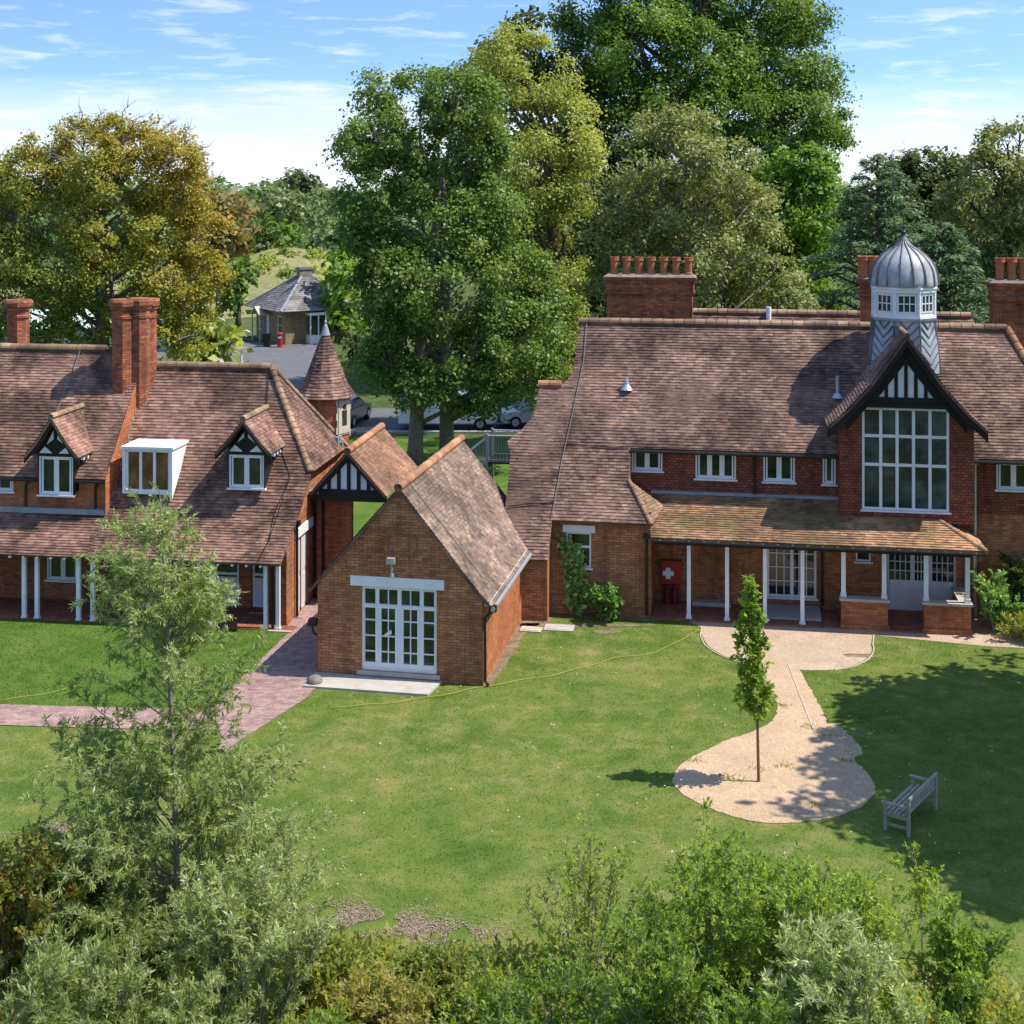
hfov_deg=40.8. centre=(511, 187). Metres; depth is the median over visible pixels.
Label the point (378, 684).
patio
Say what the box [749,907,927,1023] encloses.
willow shrub
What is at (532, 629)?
inspection cover
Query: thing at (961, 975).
shrub
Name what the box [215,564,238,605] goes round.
door
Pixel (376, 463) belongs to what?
gateway
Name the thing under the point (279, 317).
window
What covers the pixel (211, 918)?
willow shrub
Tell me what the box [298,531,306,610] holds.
door
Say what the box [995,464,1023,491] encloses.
window
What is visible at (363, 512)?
lawn
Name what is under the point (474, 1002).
shrub
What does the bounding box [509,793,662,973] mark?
shrub
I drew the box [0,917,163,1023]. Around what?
willow shrub
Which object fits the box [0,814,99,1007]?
shrub
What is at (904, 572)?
porch door
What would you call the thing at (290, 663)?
paved path
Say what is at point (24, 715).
paved path
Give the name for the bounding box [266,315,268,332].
door
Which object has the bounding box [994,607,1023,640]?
shrub
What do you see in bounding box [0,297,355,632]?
brick house
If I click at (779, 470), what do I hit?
window
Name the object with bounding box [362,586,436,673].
french door
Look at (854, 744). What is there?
soil
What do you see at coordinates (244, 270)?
hawthorn bush
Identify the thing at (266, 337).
wheelie bin
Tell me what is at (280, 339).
post box
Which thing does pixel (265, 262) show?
scrub
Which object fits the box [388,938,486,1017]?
shrub
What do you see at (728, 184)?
sweet chestnut tree
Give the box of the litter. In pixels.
[0,813,545,953]
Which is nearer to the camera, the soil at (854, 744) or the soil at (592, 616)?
the soil at (854, 744)
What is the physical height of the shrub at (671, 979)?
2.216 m
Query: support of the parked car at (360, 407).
on the road
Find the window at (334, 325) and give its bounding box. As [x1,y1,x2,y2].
[332,316,338,333]
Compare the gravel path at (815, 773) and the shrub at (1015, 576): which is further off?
the shrub at (1015, 576)
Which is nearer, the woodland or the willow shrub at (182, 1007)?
the willow shrub at (182, 1007)
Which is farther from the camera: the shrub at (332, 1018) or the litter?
the litter
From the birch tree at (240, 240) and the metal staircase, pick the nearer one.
the metal staircase
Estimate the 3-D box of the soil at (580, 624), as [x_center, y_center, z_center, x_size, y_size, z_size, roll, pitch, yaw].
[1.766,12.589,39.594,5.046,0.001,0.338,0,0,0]
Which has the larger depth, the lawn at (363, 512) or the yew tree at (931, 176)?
the yew tree at (931, 176)
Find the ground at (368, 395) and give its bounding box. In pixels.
[0,191,989,625]
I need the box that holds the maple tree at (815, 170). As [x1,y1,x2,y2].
[737,141,850,310]
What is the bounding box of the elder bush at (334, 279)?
[308,243,372,342]
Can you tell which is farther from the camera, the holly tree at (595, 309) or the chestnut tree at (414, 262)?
the holly tree at (595, 309)
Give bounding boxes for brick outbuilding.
[308,434,531,685]
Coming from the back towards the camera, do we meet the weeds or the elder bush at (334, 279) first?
the elder bush at (334, 279)
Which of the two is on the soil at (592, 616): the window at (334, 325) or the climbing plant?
the climbing plant
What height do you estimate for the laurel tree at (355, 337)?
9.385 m
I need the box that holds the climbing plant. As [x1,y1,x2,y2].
[555,532,590,615]
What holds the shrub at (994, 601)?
on the gravel court
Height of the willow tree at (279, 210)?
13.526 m
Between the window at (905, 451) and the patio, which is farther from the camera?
the window at (905, 451)
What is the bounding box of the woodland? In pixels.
[0,167,1023,263]
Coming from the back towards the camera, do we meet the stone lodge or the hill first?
the hill
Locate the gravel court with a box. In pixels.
[689,617,1023,669]
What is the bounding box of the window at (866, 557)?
[854,553,872,563]
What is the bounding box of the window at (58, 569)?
[44,558,75,582]
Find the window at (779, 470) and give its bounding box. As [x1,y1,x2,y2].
[762,457,796,483]
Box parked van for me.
[398,389,497,430]
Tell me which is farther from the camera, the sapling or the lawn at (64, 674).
the lawn at (64, 674)
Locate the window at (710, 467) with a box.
[694,451,737,481]
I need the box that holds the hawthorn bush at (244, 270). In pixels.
[204,256,262,327]
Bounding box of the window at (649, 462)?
[631,453,663,472]
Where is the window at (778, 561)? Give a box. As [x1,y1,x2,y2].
[767,549,817,600]
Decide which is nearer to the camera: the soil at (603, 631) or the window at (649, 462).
the soil at (603, 631)
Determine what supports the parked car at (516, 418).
on the road
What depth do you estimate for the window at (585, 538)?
40.65 m
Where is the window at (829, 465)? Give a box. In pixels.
[821,459,837,486]
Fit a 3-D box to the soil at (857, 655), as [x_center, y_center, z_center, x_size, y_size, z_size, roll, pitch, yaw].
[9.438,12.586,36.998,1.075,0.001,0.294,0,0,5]
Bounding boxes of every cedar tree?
[797,152,984,317]
[915,221,989,323]
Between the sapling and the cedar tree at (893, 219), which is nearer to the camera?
the sapling
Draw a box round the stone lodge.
[244,267,362,344]
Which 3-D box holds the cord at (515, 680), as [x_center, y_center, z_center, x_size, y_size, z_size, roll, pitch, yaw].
[0.682,12.565,35.766,11.397,0.014,0.975,0,0,-31]
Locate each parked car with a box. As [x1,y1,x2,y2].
[350,396,371,427]
[497,395,537,428]
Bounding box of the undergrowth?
[0,911,1023,1023]
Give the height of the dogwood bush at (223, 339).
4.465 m
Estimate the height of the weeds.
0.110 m
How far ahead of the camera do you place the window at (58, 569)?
42.02 m
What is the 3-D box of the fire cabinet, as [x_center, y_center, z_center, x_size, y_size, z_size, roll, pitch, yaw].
[4.815,11.905,41.561,0.600,1.250,0.384,0,0,9]
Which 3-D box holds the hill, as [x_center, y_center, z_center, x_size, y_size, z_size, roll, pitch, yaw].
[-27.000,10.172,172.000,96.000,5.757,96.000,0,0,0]
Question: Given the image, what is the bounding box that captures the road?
[157,342,527,430]
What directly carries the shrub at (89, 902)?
on the lawn at (506, 858)
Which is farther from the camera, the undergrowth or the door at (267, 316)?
the door at (267, 316)
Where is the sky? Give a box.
[0,0,1023,191]
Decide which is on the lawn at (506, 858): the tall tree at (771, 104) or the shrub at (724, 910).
the shrub at (724, 910)
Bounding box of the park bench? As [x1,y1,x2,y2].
[881,772,937,837]
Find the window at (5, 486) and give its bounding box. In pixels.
[0,481,14,493]
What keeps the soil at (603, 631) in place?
on the lawn at (506, 858)
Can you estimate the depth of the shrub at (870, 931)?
21.53 m
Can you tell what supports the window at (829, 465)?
in the brick house at (862, 468)
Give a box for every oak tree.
[225,213,310,261]
[439,5,644,335]
[924,112,1023,323]
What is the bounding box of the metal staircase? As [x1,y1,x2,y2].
[470,428,519,478]
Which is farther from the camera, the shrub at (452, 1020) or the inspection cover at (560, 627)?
the inspection cover at (560, 627)
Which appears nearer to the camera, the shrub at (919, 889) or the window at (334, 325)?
the shrub at (919, 889)
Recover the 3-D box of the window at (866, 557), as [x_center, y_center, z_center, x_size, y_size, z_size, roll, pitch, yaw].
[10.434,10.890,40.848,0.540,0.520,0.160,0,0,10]
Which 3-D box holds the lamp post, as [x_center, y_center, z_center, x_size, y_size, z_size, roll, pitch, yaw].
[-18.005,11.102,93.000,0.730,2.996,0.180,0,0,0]
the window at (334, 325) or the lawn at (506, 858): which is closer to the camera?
the lawn at (506, 858)
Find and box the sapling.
[728,574,778,781]
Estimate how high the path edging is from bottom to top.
0.050 m
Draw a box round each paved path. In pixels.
[0,704,236,729]
[211,598,317,753]
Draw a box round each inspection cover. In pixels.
[520,626,542,632]
[543,624,574,631]
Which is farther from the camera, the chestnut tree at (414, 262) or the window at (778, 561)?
the chestnut tree at (414, 262)
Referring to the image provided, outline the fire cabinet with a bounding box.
[661,559,681,603]
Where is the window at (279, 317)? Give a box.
[278,316,281,332]
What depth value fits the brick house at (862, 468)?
41.15 m
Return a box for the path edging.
[700,626,873,734]
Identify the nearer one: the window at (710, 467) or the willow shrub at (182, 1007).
the willow shrub at (182, 1007)
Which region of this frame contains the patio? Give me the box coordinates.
[303,672,441,695]
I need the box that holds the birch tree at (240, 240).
[166,188,264,311]
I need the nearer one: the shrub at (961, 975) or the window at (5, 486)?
the shrub at (961, 975)
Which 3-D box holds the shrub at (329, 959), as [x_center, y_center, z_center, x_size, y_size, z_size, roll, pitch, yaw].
[-2.861,12.044,21.270,1.494,1.233,1.404,0,0,18]
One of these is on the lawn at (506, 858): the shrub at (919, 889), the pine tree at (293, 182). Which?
the shrub at (919, 889)
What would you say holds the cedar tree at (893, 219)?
on the ground at (368, 395)
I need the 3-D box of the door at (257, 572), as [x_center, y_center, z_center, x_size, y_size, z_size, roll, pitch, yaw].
[-7.538,11.620,41.161,0.420,1.840,0.090,0,0,8]
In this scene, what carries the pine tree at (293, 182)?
on the ground at (368, 395)
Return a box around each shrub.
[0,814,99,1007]
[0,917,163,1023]
[33,826,103,940]
[108,964,255,1023]
[156,838,340,1023]
[270,916,382,1002]
[281,1000,365,1023]
[320,960,436,1023]
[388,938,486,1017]
[400,1013,491,1023]
[432,948,542,1023]
[473,935,625,1023]
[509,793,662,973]
[583,579,624,621]
[588,892,728,1023]
[622,797,799,1019]
[687,969,836,1023]
[715,842,878,1023]
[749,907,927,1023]
[807,862,917,995]
[868,980,965,1023]
[887,841,944,952]
[900,872,1019,1023]
[970,568,1023,631]
[986,1021,1019,1023]
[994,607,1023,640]
[997,550,1023,610]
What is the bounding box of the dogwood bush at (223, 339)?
[157,317,253,362]
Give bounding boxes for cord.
[0,686,75,700]
[342,629,699,706]
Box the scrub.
[32,238,400,308]
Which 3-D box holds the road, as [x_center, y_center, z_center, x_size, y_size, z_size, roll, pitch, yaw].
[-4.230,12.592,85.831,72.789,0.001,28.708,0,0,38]
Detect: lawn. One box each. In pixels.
[0,606,1023,1023]
[0,618,287,708]
[349,439,510,536]
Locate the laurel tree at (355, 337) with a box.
[338,280,574,368]
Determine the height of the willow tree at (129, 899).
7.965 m
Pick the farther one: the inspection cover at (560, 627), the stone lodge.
the stone lodge
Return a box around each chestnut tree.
[0,95,244,361]
[316,56,588,467]
[568,96,824,309]
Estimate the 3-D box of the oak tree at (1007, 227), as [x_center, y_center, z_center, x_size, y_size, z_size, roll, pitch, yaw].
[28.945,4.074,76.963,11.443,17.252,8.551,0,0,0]
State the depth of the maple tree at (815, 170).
74.57 m
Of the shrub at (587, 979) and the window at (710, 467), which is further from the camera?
the window at (710, 467)
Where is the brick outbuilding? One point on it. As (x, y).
(420, 576)
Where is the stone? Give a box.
[307,674,322,684]
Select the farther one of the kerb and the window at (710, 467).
the kerb
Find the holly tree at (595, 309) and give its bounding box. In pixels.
[487,171,645,405]
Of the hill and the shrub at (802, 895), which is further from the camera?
the hill
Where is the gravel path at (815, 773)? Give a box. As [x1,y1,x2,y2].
[672,659,875,822]
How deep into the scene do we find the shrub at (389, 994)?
20.15 m
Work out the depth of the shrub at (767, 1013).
18.36 m
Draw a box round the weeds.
[678,702,858,808]
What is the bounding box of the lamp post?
[241,330,250,362]
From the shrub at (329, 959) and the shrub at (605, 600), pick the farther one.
the shrub at (605, 600)
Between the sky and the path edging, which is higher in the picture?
the sky
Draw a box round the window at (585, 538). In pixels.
[566,532,592,569]
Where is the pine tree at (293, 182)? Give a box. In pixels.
[276,167,325,235]
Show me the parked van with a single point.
(403, 418)
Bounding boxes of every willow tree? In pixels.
[0,481,349,1002]
[240,182,342,245]
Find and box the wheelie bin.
[262,333,271,346]
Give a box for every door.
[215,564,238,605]
[253,565,262,606]
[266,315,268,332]
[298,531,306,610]
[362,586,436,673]
[887,554,955,610]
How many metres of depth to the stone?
34.74 m
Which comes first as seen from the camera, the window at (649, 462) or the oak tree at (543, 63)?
the window at (649, 462)
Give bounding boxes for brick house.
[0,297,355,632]
[505,214,1023,635]
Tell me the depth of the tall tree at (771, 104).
86.02 m
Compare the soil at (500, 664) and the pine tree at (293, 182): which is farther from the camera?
the pine tree at (293, 182)
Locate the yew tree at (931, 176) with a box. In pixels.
[821,141,1015,288]
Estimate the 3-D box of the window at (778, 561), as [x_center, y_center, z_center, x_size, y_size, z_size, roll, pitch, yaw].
[8.373,11.400,41.193,1.560,1.840,0.160,0,0,10]
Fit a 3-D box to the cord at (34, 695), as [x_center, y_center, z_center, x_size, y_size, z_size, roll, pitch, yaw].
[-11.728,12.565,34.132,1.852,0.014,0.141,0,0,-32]
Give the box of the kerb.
[219,359,517,433]
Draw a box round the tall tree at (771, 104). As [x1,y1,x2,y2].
[542,0,863,313]
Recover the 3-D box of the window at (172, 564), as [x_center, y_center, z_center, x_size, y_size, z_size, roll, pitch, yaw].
[-10.548,11.600,41.583,0.900,1.800,0.090,0,0,8]
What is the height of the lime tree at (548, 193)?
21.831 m
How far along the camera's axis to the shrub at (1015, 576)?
39.51 m
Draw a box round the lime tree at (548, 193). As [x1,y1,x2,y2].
[446,10,616,400]
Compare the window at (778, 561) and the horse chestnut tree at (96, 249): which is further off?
the horse chestnut tree at (96, 249)
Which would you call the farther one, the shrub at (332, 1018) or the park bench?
the park bench
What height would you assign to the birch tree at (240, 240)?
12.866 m
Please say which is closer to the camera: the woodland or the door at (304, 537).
the door at (304, 537)
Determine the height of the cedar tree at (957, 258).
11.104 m
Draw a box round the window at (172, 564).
[152,561,176,598]
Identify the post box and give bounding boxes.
[277,332,282,347]
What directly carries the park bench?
on the lawn at (506, 858)
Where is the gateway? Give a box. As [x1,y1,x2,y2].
[308,422,416,598]
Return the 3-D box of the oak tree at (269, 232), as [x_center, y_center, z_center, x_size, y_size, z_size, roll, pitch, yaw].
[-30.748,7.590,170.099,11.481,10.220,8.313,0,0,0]
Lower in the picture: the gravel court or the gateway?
the gravel court
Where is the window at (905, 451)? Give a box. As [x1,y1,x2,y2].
[860,407,950,514]
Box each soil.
[482,620,539,685]
[518,623,657,626]
[525,613,653,622]
[594,629,621,633]
[828,723,862,757]
[843,653,882,656]
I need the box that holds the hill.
[0,247,439,318]

